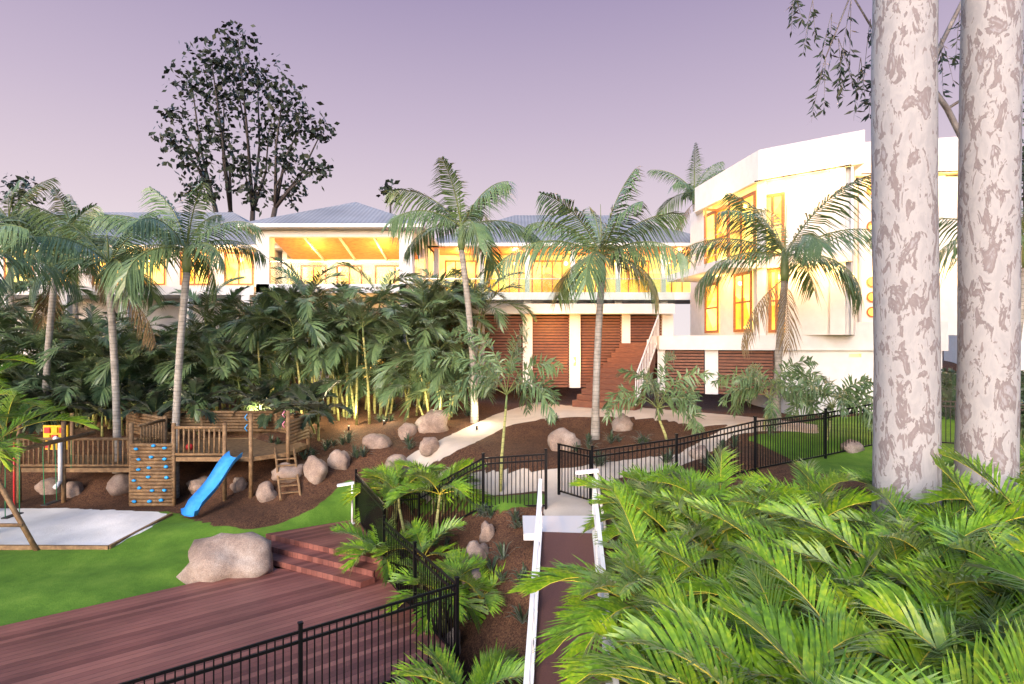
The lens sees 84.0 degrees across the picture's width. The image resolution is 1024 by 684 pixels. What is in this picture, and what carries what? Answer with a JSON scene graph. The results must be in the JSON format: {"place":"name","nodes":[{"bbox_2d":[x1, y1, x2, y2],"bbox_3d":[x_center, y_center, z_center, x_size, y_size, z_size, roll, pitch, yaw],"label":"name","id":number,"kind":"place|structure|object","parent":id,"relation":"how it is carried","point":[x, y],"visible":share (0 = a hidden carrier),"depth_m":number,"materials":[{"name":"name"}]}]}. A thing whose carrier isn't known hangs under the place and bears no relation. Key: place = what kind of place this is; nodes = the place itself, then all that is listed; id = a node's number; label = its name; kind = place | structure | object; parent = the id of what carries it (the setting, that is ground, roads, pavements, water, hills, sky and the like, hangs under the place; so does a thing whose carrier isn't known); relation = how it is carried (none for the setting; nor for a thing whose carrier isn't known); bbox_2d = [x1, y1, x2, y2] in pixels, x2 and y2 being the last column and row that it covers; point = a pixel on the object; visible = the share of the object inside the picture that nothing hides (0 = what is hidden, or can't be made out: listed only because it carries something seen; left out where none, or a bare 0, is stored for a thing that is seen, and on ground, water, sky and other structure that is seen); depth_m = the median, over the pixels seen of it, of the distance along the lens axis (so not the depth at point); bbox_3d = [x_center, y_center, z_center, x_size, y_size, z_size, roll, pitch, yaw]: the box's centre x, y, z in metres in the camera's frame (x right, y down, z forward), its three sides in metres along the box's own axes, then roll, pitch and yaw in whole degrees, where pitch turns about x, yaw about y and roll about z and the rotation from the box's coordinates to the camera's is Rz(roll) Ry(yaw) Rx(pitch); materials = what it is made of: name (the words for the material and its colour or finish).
{"place":"outdoors","nodes":[
{"label":"outdoors","id":0,"kind":"place"},
{"bbox_2d":[0,351,1023,683],"bbox_3d":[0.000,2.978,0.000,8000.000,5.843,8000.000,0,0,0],"label":"ground","id":1,"kind":"structure","parent":0,"point":[46,583],"depth_m":15.16,"materials":[{"name":"green plant"}]},
{"bbox_2d":[0,409,309,550],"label":"play fort","id":2,"kind":"structure","parent":1,"relation":"on","point":[148,464],"depth_m":16.46,"materials":[{"name":"brown wood"}]},
{"bbox_2d":[0,519,461,683],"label":"deck","id":3,"kind":"structure","parent":1,"relation":"on","point":[138,636],"depth_m":9.89,"materials":[{"name":"brown wood"}]},
{"bbox_2d":[82,420,477,429],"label":"garden uplights","id":4,"kind":"object","parent":1,"relation":"on","point":[349,426],"visible":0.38,"depth_m":19.98,"materials":[{"name":"black"}]},
{"bbox_2d":[0,256,872,491],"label":"cane palms","id":5,"kind":"object","parent":1,"relation":"on","point":[280,325],"visible":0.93,"depth_m":20.04,"materials":[{"name":"green plant"}]},
{"bbox_2d":[34,409,864,655],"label":"boulders","id":6,"kind":"object","parent":1,"relation":"on","point":[219,557],"visible":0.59,"depth_m":16.02,"materials":[{"name":"stone"}]},
{"bbox_2d":[337,468,606,529],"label":"garden lamps","id":7,"kind":"object","parent":1,"relation":"on","point":[588,471],"visible":0.56,"depth_m":10.39,"materials":[{"name":"white metal"}]},
{"bbox_2d":[0,352,1023,683],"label":"palm fronds","id":8,"kind":"object","parent":1,"relation":"on","point":[912,592],"visible":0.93,"depth_m":6.49,"materials":[{"name":"green plant"}]},
{"bbox_2d":[0,130,1023,414],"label":"house","id":9,"kind":"structure","parent":1,"relation":"on","point":[800,180],"depth_m":23.60,"materials":[{"name":"white paint"}]},
{"bbox_2d":[0,143,1023,498],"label":"palm trees","id":10,"kind":"object","parent":1,"relation":"on","point":[62,247],"visible":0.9,"depth_m":17.18,"materials":[{"name":"plant"}]},
{"bbox_2d":[0,19,1023,234],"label":"eucalypt","id":11,"kind":"object","parent":1,"relation":"on","point":[254,196],"visible":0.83,"depth_m":46.77,"materials":[{"name":"green"}]},
{"bbox_2d":[118,400,1023,683],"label":"pool fence","id":12,"kind":"object","parent":1,"relation":"on","point":[376,512],"visible":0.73,"depth_m":12.34,"materials":[{"name":"black metal"}]},
{"bbox_2d":[523,479,618,683],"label":"foot bridge","id":13,"kind":"structure","parent":1,"relation":"on","point":[562,539],"depth_m":9.06,"materials":[{"name":"white paint"}]},
{"bbox_2d":[264,368,1023,624],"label":"ground cover","id":14,"kind":"object","parent":1,"relation":"on","point":[948,385],"visible":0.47,"depth_m":16.21,"materials":[{"name":"plant"}]},
{"bbox_2d":[787,0,1023,551],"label":"tree trunks","id":15,"kind":"object","parent":1,"relation":"on","point":[906,96],"visible":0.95,"depth_m":8.14,"materials":[{"name":"beige plant"}]},
{"bbox_2d":[0,0,1023,335],"label":"sky","id":16,"kind":"structure","parent":0,"point":[567,99],"materials":[{"name":"purple"}]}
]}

